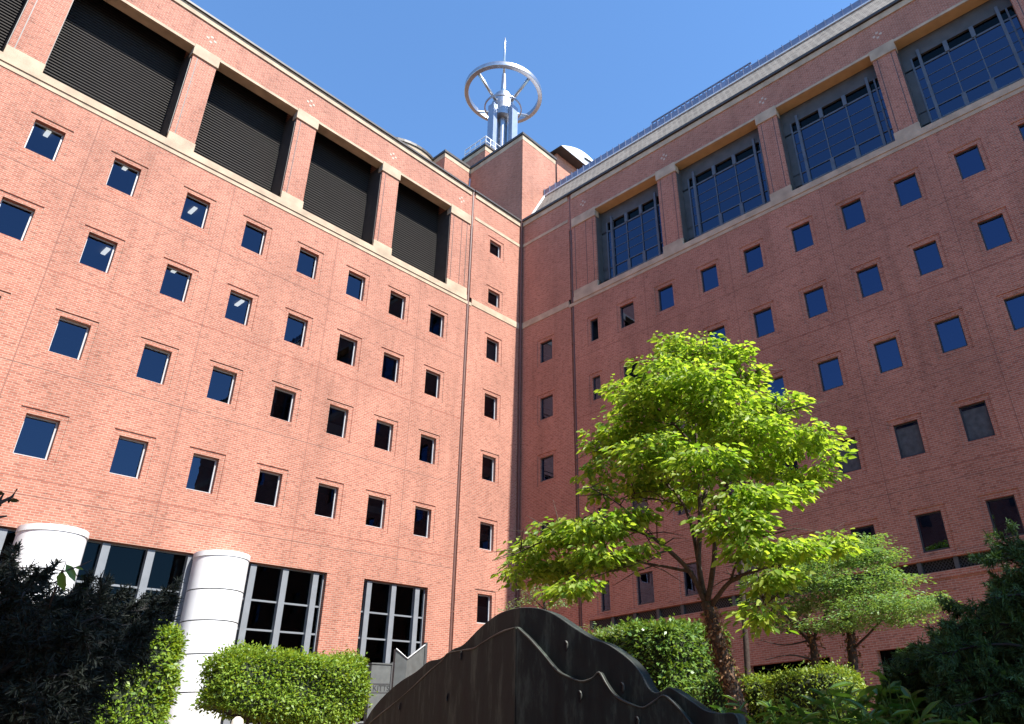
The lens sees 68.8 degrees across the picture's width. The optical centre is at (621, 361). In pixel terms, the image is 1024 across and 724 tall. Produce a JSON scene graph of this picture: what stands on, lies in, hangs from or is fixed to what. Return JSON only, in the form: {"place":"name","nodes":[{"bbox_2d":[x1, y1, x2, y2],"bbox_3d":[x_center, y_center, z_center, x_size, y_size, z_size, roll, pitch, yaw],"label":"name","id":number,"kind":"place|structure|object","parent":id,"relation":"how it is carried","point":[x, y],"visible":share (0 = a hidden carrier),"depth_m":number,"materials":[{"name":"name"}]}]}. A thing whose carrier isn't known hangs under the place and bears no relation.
{"place":"outdoors","nodes":[
{"label":"outdoors","id":0,"kind":"place"},
{"bbox_2d":[190,0,857,185],"label":"sky","id":1,"kind":"structure","parent":0,"point":[605,70],"materials":[{"name":"blue"}]},
{"bbox_3d":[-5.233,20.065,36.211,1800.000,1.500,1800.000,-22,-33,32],"label":"ground","id":2,"kind":"structure","parent":0,"visible":0},
{"bbox_2d":[0,489,18,517],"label":"leafy twig","id":3,"kind":"object","parent":2,"relation":"on","point":[10,498],"visible":1,"depth_m":2.76,"materials":[{"name":"green plant"}]},
{"bbox_2d":[0,539,183,723],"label":"yew tree","id":4,"kind":"object","parent":2,"relation":"on","point":[73,656],"visible":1,"depth_m":3.56,"materials":[{"name":"green plant"}]},
{"bbox_2d":[34,560,91,634],"bbox_3d":[-2.837,1.224,3.597,1.026,0.333,0.111,-27,-35,37],"label":"leafy twig","id":5,"kind":"object","parent":4,"relation":"attached to","point":[69,570],"visible":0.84,"depth_m":3.34,"materials":[{"name":"green plant"}]},
{"bbox_2d":[75,616,190,723],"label":"round shrub","id":6,"kind":"object","parent":2,"relation":"on","point":[151,700],"visible":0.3,"depth_m":20.63,"materials":[{"name":"green plant"}]},
{"bbox_2d":[231,717,243,723],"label":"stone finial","id":7,"kind":"object","parent":2,"relation":"on","point":[237,720],"visible":1,"depth_m":22.21,"materials":[{"name":"white stone"}]},
{"bbox_2d":[188,639,377,723],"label":"clipped hedge","id":8,"kind":"object","parent":2,"relation":"on","point":[249,683],"visible":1,"depth_m":24.03,"materials":[{"name":"green plant"}]},
{"bbox_2d":[363,642,427,723],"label":"metal sign","id":9,"kind":"object","parent":2,"relation":"on","point":[396,671],"visible":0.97,"depth_m":29.33,"materials":[{"name":"grey metal"}]},
{"bbox_2d":[0,0,1023,723],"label":"office building","id":10,"kind":"structure","parent":2,"relation":"on","point":[290,358],"depth_m":33.76,"materials":[{"name":"brick"}]},
{"bbox_2d":[0,199,33,240],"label":"window","id":11,"kind":"structure","parent":10,"relation":"in","point":[15,219],"depth_m":26.78,"materials":[{"name":"blue glass"}]},
{"bbox_2d":[13,415,58,459],"bbox_3d":[-20.025,2.600,25.137,0.090,1.460,1.000,-22,-33,32],"label":"window","id":12,"kind":"structure","parent":10,"relation":"in","point":[36,435],"depth_m":25.18,"materials":[{"name":"blue glass"}]},
{"bbox_2d":[24,122,63,160],"bbox_3d":[-22.325,-8.472,28.430,0.090,1.460,1.000,-22,-33,32],"label":"window","id":13,"kind":"structure","parent":10,"relation":"in","point":[42,140],"depth_m":28.49,"materials":[{"name":"blue glass"}]},
{"bbox_2d":[48,318,88,359],"bbox_3d":[-20.228,-0.813,26.908,0.090,1.460,1.000,-22,-33,32],"label":"window","id":14,"kind":"structure","parent":10,"relation":"in","point":[69,337],"depth_m":26.96,"materials":[{"name":"blue glass"}]},
{"bbox_2d":[79,234,115,272],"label":"window","id":15,"kind":"structure","parent":10,"relation":"in","point":[97,253],"depth_m":28.71,"materials":[{"name":"blue glass"}]},
{"bbox_2d":[106,160,138,195],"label":"window","id":16,"kind":"structure","parent":10,"relation":"in","point":[123,178],"depth_m":30.47,"materials":[{"name":"blue glass"}]},
{"bbox_2d":[109,437,146,478],"bbox_3d":[-18.263,3.560,27.189,0.090,1.460,1.000,-22,-33,32],"label":"window","id":17,"kind":"structure","parent":10,"relation":"in","point":[128,456],"depth_m":27.25,"materials":[{"name":"blue glass"}]},
{"bbox_2d":[136,346,169,383],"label":"window","id":18,"kind":"structure","parent":10,"relation":"in","point":[153,363],"depth_m":29.02,"materials":[{"name":"blue glass"}]},
{"bbox_2d":[0,528,324,723],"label":"storefront window","id":19,"kind":"structure","parent":10,"relation":"in","point":[280,606],"depth_m":28.92,"materials":[{"name":"black glass"}]},
{"bbox_2d":[160,266,189,301],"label":"window","id":20,"kind":"structure","parent":10,"relation":"in","point":[175,282],"depth_m":30.78,"materials":[{"name":"blue glass"}]},
{"bbox_2d":[180,195,208,228],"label":"window","id":21,"kind":"structure","parent":10,"relation":"in","point":[194,211],"depth_m":32.53,"materials":[{"name":"blue glass"}]},
{"bbox_2d":[186,455,216,492],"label":"window","id":22,"kind":"structure","parent":10,"relation":"in","point":[202,470],"depth_m":29.14,"materials":[{"name":"black glass"}]},
{"bbox_2d":[206,368,234,403],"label":"window","id":23,"kind":"structure","parent":10,"relation":"in","point":[221,382],"depth_m":30.93,"materials":[{"name":"blue glass"}]},
{"bbox_2d":[225,292,250,324],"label":"window","id":24,"kind":"structure","parent":10,"relation":"in","point":[238,306],"depth_m":32.68,"materials":[{"name":"blue glass"}]},
{"bbox_2d":[241,223,264,253],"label":"window","id":25,"kind":"structure","parent":10,"relation":"in","point":[253,237],"depth_m":34.44,"materials":[{"name":"blue glass"}]},
{"bbox_2d":[254,470,279,506],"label":"window","id":26,"kind":"structure","parent":10,"relation":"in","point":[268,483],"depth_m":31.09,"materials":[{"name":"black glass"}]},
{"bbox_2d":[270,388,293,421],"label":"window","id":27,"kind":"structure","parent":10,"relation":"in","point":[282,402],"depth_m":32.87,"materials":[{"name":"black glass"}]},
{"bbox_2d":[284,315,305,346],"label":"window","id":28,"kind":"structure","parent":10,"relation":"in","point":[295,328],"depth_m":34.63,"materials":[{"name":"blue glass"}]},
{"bbox_2d":[296,249,316,278],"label":"window","id":29,"kind":"structure","parent":10,"relation":"in","point":[306,264],"depth_m":36.39,"materials":[{"name":"blue glass"}]},
{"bbox_2d":[314,484,336,517],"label":"window","id":30,"kind":"structure","parent":10,"relation":"in","point":[325,501],"depth_m":33.04,"materials":[{"name":"black glass"}]},
{"bbox_2d":[326,406,346,437],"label":"window","id":31,"kind":"structure","parent":10,"relation":"in","point":[336,418],"depth_m":34.83,"materials":[{"name":"black glass"}]},
{"bbox_2d":[336,336,354,365],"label":"window","id":32,"kind":"structure","parent":10,"relation":"in","point":[346,347],"depth_m":36.57,"materials":[{"name":"black glass"}]},
{"bbox_2d":[346,272,363,299],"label":"window","id":33,"kind":"structure","parent":10,"relation":"in","point":[354,283],"depth_m":38.33,"materials":[{"name":"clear glass"}]},
{"bbox_2d":[365,496,383,527],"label":"window","id":34,"kind":"structure","parent":10,"relation":"in","point":[375,506],"depth_m":34.90,"materials":[{"name":"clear glass"}]},
{"bbox_2d":[374,421,390,450],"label":"window","id":35,"kind":"structure","parent":10,"relation":"in","point":[383,431],"depth_m":36.68,"materials":[{"name":"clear glass"}]},
{"bbox_2d":[352,580,424,723],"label":"storefront window","id":36,"kind":"structure","parent":10,"relation":"in","point":[391,617],"depth_m":33.67,"materials":[{"name":"black glass"}]},
{"bbox_2d":[382,354,397,381],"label":"window","id":37,"kind":"structure","parent":10,"relation":"in","point":[389,370],"depth_m":38.43,"materials":[{"name":"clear glass"}]},
{"bbox_2d":[388,293,403,318],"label":"window","id":38,"kind":"structure","parent":10,"relation":"in","point":[396,302],"depth_m":40.19,"materials":[{"name":"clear glass"}]},
{"bbox_2d":[413,507,428,537],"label":"window","id":39,"kind":"structure","parent":10,"relation":"in","point":[421,519],"depth_m":36.84,"materials":[{"name":"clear glass"}]},
{"bbox_2d":[419,436,433,463],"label":"window","id":40,"kind":"structure","parent":10,"relation":"in","point":[426,444],"depth_m":38.63,"materials":[{"name":"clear glass"}]},
{"bbox_2d":[424,371,437,397],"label":"window","id":41,"kind":"structure","parent":10,"relation":"in","point":[431,380],"depth_m":40.37,"materials":[{"name":"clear glass"}]},
{"bbox_2d":[429,312,441,336],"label":"window","id":42,"kind":"structure","parent":10,"relation":"in","point":[435,327],"depth_m":42.13,"materials":[{"name":"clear glass"}]},
{"bbox_2d":[477,594,489,623],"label":"window","id":43,"kind":"structure","parent":10,"relation":"in","point":[483,600],"depth_m":38.19,"materials":[{"name":"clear glass"}]},
{"bbox_2d":[479,523,491,550],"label":"window","id":44,"kind":"structure","parent":10,"relation":"in","point":[485,529],"depth_m":39.92,"materials":[{"name":"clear glass"}]},
{"bbox_2d":[482,456,493,481],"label":"window","id":45,"kind":"structure","parent":10,"relation":"in","point":[487,463],"depth_m":41.71,"materials":[{"name":"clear glass"}]},
{"bbox_2d":[484,395,494,419],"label":"window","id":46,"kind":"structure","parent":10,"relation":"in","point":[489,407],"depth_m":43.46,"materials":[{"name":"black glass"}]},
{"bbox_2d":[486,339,496,361],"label":"window","id":47,"kind":"structure","parent":10,"relation":"in","point":[491,351],"depth_m":45.22,"materials":[{"name":"black glass"}]},
{"bbox_2d":[488,290,497,306],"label":"window","id":48,"kind":"structure","parent":10,"relation":"in","point":[492,298],"depth_m":46.92,"materials":[{"name":"black glass"}]},
{"bbox_2d":[490,242,498,256],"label":"window","id":49,"kind":"structure","parent":10,"relation":"in","point":[494,249],"depth_m":48.69,"materials":[{"name":"black glass"}]},
{"bbox_2d":[464,38,541,148],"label":"roof mast","id":50,"kind":"object","parent":10,"relation":"on","point":[502,116],"visible":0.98,"depth_m":62.31,"materials":[{"name":"metal"}]},
{"bbox_2d":[541,339,551,362],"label":"window","id":51,"kind":"structure","parent":10,"relation":"in","point":[546,348],"depth_m":45.67,"materials":[{"name":"grey glass"}]},
{"bbox_2d":[541,395,552,419],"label":"window","id":52,"kind":"structure","parent":10,"relation":"in","point":[547,402],"depth_m":43.91,"materials":[{"name":"grey glass"}]},
{"bbox_2d":[541,455,553,481],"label":"window","id":53,"kind":"structure","parent":10,"relation":"in","point":[547,462],"depth_m":42.16,"materials":[{"name":"grey glass"}]},
{"bbox_2d":[591,318,598,340],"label":"window","id":54,"kind":"structure","parent":10,"relation":"in","point":[594,324],"depth_m":43.62,"materials":[{"name":"black glass"}]},
{"bbox_2d":[593,376,600,399],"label":"window","id":55,"kind":"structure","parent":10,"relation":"in","point":[597,385],"depth_m":41.90,"materials":[{"name":"grey glass"}]},
{"bbox_2d":[602,580,609,611],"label":"window","id":56,"kind":"structure","parent":10,"relation":"in","point":[605,597],"depth_m":36.51,"materials":[{"name":"grey glass"}]},
{"bbox_2d":[621,302,634,327],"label":"window","id":57,"kind":"structure","parent":10,"relation":"in","point":[627,312],"depth_m":42.32,"materials":[{"name":"grey glass"}]},
{"bbox_2d":[596,192,662,284],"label":"bay window","id":58,"kind":"structure","parent":10,"relation":"in","point":[629,241],"depth_m":45.06,"materials":[{"name":"blue glass"}]},
{"bbox_2d":[624,361,637,378],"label":"window","id":59,"kind":"structure","parent":10,"relation":"in","point":[634,365],"depth_m":40.64,"materials":[{"name":"black glass"}]},
{"bbox_2d":[633,496,647,522],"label":"window","id":60,"kind":"structure","parent":10,"relation":"in","point":[644,503],"depth_m":37.13,"materials":[{"name":"grey glass"}]},
{"bbox_2d":[637,571,654,604],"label":"window","id":61,"kind":"structure","parent":10,"relation":"in","point":[645,585],"depth_m":35.29,"materials":[{"name":"grey glass"}]},
{"bbox_2d":[659,285,673,311],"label":"window","id":62,"kind":"structure","parent":10,"relation":"in","point":[666,299],"depth_m":40.89,"materials":[{"name":"blue glass"}]},
{"bbox_2d":[678,484,693,514],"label":"window","id":63,"kind":"structure","parent":10,"relation":"in","point":[683,512],"depth_m":35.46,"materials":[{"name":"grey glass"}]},
{"bbox_2d":[684,562,697,595],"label":"window","id":64,"kind":"structure","parent":10,"relation":"in","point":[690,588],"depth_m":33.92,"materials":[{"name":"grey glass"}]},
{"bbox_2d":[701,265,718,292],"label":"window","id":65,"kind":"structure","parent":10,"relation":"in","point":[709,276],"depth_m":39.39,"materials":[{"name":"blue glass"}]},
{"bbox_2d":[709,326,726,347],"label":"window","id":66,"kind":"structure","parent":10,"relation":"in","point":[721,330],"depth_m":37.75,"materials":[{"name":"blue glass"}]},
{"bbox_2d":[676,138,770,242],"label":"bay window","id":67,"kind":"structure","parent":10,"relation":"in","point":[733,188],"depth_m":41.55,"materials":[{"name":"blue glass"}]},
{"bbox_2d":[737,562,757,585],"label":"window","id":68,"kind":"structure","parent":10,"relation":"in","point":[752,567],"depth_m":32.22,"materials":[{"name":"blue glass"}]},
{"bbox_2d":[744,244,763,273],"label":"window","id":69,"kind":"structure","parent":10,"relation":"in","point":[753,256],"depth_m":38.00,"materials":[{"name":"blue glass"}]},
{"bbox_2d":[754,307,774,337],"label":"window","id":70,"kind":"structure","parent":10,"relation":"in","point":[764,324],"depth_m":36.25,"materials":[{"name":"blue glass"}]},
{"bbox_2d":[764,376,784,406],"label":"window","id":71,"kind":"structure","parent":10,"relation":"in","point":[778,383],"depth_m":34.56,"materials":[{"name":"blue glass"}]},
{"bbox_2d":[780,454,798,478],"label":"window","id":72,"kind":"structure","parent":10,"relation":"in","point":[795,463],"depth_m":32.70,"materials":[{"name":"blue glass"}]},
{"bbox_2d":[791,222,813,251],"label":"window","id":73,"kind":"structure","parent":10,"relation":"in","point":[802,235],"depth_m":36.55,"materials":[{"name":"blue glass"}]},
{"bbox_2d":[804,286,827,317],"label":"window","id":74,"kind":"structure","parent":10,"relation":"in","point":[815,299],"depth_m":34.80,"materials":[{"name":"blue glass"}]},
{"bbox_2d":[818,357,843,391],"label":"window","id":75,"kind":"structure","parent":10,"relation":"in","point":[830,372],"depth_m":33.04,"materials":[{"name":"blue glass"}]},
{"bbox_2d":[777,77,894,189],"bbox_3d":[11.265,-11.855,38.288,5.450,5.847,1.620,-22,-33,32],"label":"bay window","id":76,"kind":"structure","parent":10,"relation":"in","point":[858,124],"depth_m":37.97,"materials":[{"name":"blue glass"}]},
{"bbox_2d":[753,648,918,711],"bbox_3d":[8.218,12.582,28.689,15.100,2.020,0.020,-22,-33,32],"label":"recessed window","id":77,"kind":"structure","parent":10,"relation":"in","point":[886,653],"depth_m":29.80,"materials":[{"name":"black glass"}]},
{"bbox_2d":[835,437,861,473],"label":"window","id":78,"kind":"structure","parent":10,"relation":"in","point":[853,464],"depth_m":31.14,"materials":[{"name":"grey glass"}]},
{"bbox_2d":[841,199,865,229],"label":"window","id":79,"kind":"structure","parent":10,"relation":"in","point":[853,214],"depth_m":35.16,"materials":[{"name":"blue glass"}]},
{"bbox_2d":[851,525,878,563],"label":"window","id":80,"kind":"structure","parent":10,"relation":"in","point":[866,529],"depth_m":29.69,"materials":[{"name":"black glass"}]},
{"bbox_2d":[857,264,883,297],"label":"window","id":81,"kind":"structure","parent":10,"relation":"in","point":[869,279],"depth_m":33.41,"materials":[{"name":"blue glass"}]},
{"bbox_2d":[874,337,902,372],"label":"window","id":82,"kind":"structure","parent":10,"relation":"in","point":[887,352],"depth_m":31.65,"materials":[{"name":"blue glass"}]},
{"bbox_2d":[894,174,921,205],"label":"window","id":83,"kind":"structure","parent":10,"relation":"in","point":[907,189],"depth_m":33.78,"materials":[{"name":"blue glass"}]},
{"bbox_2d":[894,420,925,458],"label":"window","id":84,"kind":"structure","parent":10,"relation":"in","point":[908,435],"depth_m":29.87,"materials":[{"name":"grey glass"}]},
{"bbox_2d":[913,241,943,275],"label":"window","id":85,"kind":"structure","parent":10,"relation":"in","point":[928,258],"depth_m":32.02,"materials":[{"name":"blue glass"}]},
{"bbox_2d":[915,511,949,552],"bbox_3d":[11.873,6.486,28.104,1.000,1.460,0.090,-22,-33,32],"label":"window","id":86,"kind":"structure","parent":10,"relation":"in","point":[931,527],"depth_m":28.14,"materials":[{"name":"black glass"}]},
{"bbox_2d":[935,316,967,352],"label":"window","id":87,"kind":"structure","parent":10,"relation":"in","point":[950,332],"depth_m":30.27,"materials":[{"name":"blue glass"}]},
{"bbox_2d":[896,6,1023,126],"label":"bay window","id":88,"kind":"structure","parent":10,"relation":"in","point":[987,58],"depth_m":34.57,"materials":[{"name":"blue glass"}]},
{"bbox_2d":[954,146,985,179],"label":"window","id":89,"kind":"structure","parent":10,"relation":"in","point":[969,162],"depth_m":32.33,"materials":[{"name":"blue glass"}]},
{"bbox_2d":[959,401,994,441],"bbox_3d":[13.738,2.306,28.460,1.000,1.460,0.090,-22,-33,32],"label":"window","id":90,"kind":"structure","parent":10,"relation":"in","point":[977,423],"depth_m":28.48,"materials":[{"name":"grey glass"}]},
{"bbox_2d":[978,214,1011,250],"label":"window","id":91,"kind":"structure","parent":10,"relation":"in","point":[994,231],"depth_m":30.59,"materials":[{"name":"blue glass"}]},
{"bbox_2d":[986,495,1023,538],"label":"window","id":92,"kind":"structure","parent":10,"relation":"in","point":[999,508],"depth_m":26.80,"materials":[{"name":"black glass"}]},
{"bbox_2d":[1004,293,1023,330],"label":"window","id":93,"kind":"structure","parent":10,"relation":"in","point":[1014,305],"depth_m":28.98,"materials":[{"name":"blue glass"}]},
{"bbox_2d":[1018,124,1023,140],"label":"window","id":94,"kind":"structure","parent":10,"relation":"in","point":[1021,128],"depth_m":31.35,"materials":[{"name":"blue glass"}]},
{"bbox_2d":[364,607,745,723],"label":"wall sculpture","id":95,"kind":"object","parent":2,"relation":"on","point":[526,665],"depth_m":8.12,"materials":[{"name":"black metal"}]},
{"bbox_2d":[498,578,623,638],"bbox_3d":[-1.913,7.572,22.867,3.921,2.152,1.644,-9,-28,11],"label":"ornamental tree","id":96,"kind":"object","parent":2,"relation":"on","point":[545,604],"visible":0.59,"depth_m":22.99,"materials":[{"name":"green plant"}]},
{"bbox_2d":[587,621,623,638],"bbox_3d":[-0.007,11.566,25.499,2.838,4.804,3.197,-22,-33,32],"label":"leafy hedge","id":97,"kind":"object","parent":2,"relation":"on","point":[596,630],"visible":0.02,"depth_m":25.85,"materials":[{"name":"green plant"}]},
{"bbox_2d":[600,613,738,700],"bbox_3d":[1.561,11.087,24.573,3.924,5.242,5.054,-22,-33,32],"label":"leafy hedge","id":98,"kind":"object","parent":2,"relation":"on","point":[672,651],"visible":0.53,"depth_m":23.62,"materials":[{"name":"green plant"}]},
{"bbox_2d":[486,329,882,720],"bbox_3d":[1.289,3.435,18.054,8.527,10.032,6.714,-22,-33,32],"label":"broadleaf tree","id":99,"kind":"object","parent":2,"relation":"on","point":[689,382],"visible":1,"depth_m":17.43,"materials":[{"name":"green plant"}]},
{"bbox_2d":[689,666,742,712],"bbox_3d":[2.872,10.090,20.458,1.862,3.180,2.086,-22,-33,32],"label":"dark shrub","id":100,"kind":"object","parent":2,"relation":"on","point":[710,689],"visible":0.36,"depth_m":20.49,"materials":[{"name":"green plant"}]},
{"bbox_2d":[740,560,750,675],"bbox_3d":[3.900,7.768,23.730,0.639,6.786,0.205,-10,-28,13],"label":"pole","id":101,"kind":"object","parent":2,"relation":"on","point":[746,652],"visible":0.27,"depth_m":23.09,"materials":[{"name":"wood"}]},
{"bbox_2d":[708,695,785,723],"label":"lance leaved plant","id":102,"kind":"object","parent":2,"relation":"on","point":[723,710],"visible":0.62,"depth_m":8.00,"materials":[{"name":"green plant"}]},
{"bbox_2d":[724,667,775,723],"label":"box shrub","id":103,"kind":"object","parent":2,"relation":"on","point":[753,690],"visible":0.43,"depth_m":17.24,"materials":[{"name":"green plant"}]},
{"bbox_2d":[745,696,823,723],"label":"lance leaved plant","id":104,"kind":"object","parent":2,"relation":"on","point":[771,709],"visible":0.93,"depth_m":8.28,"materials":[{"name":"green plant"}]},
{"bbox_2d":[758,654,871,723],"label":"box shrub","id":105,"kind":"object","parent":2,"relation":"on","point":[792,685],"visible":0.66,"depth_m":15.99,"materials":[{"name":"green plant"}]},
{"bbox_2d":[729,532,960,694],"bbox_3d":[6.045,6.825,20.022,6.616,4.661,4.169,-22,-33,32],"label":"ornamental tree","id":106,"kind":"object","parent":2,"relation":"on","point":[849,626],"visible":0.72,"depth_m":19.90,"materials":[{"name":"green plant"}]},
{"bbox_2d":[800,671,895,723],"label":"lance leaved plant","id":107,"kind":"object","parent":2,"relation":"on","point":[835,702],"visible":0.52,"depth_m":7.87,"materials":[{"name":"green plant"}]},
{"bbox_2d":[830,671,941,723],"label":"lance leaved plant","id":108,"kind":"object","parent":2,"relation":"on","point":[912,703],"visible":0.88,"depth_m":7.27,"materials":[{"name":"green plant"}]},
{"bbox_2d":[866,700,1002,723],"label":"lance leaved plant","id":109,"kind":"object","parent":2,"relation":"on","point":[932,721],"visible":0.77,"depth_m":6.84,"materials":[{"name":"green plant"}]},
{"bbox_2d":[868,517,1023,723],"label":"juniper tree","id":110,"kind":"object","parent":2,"relation":"on","point":[970,667],"visible":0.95,"depth_m":7.27,"materials":[{"name":"green plant"}]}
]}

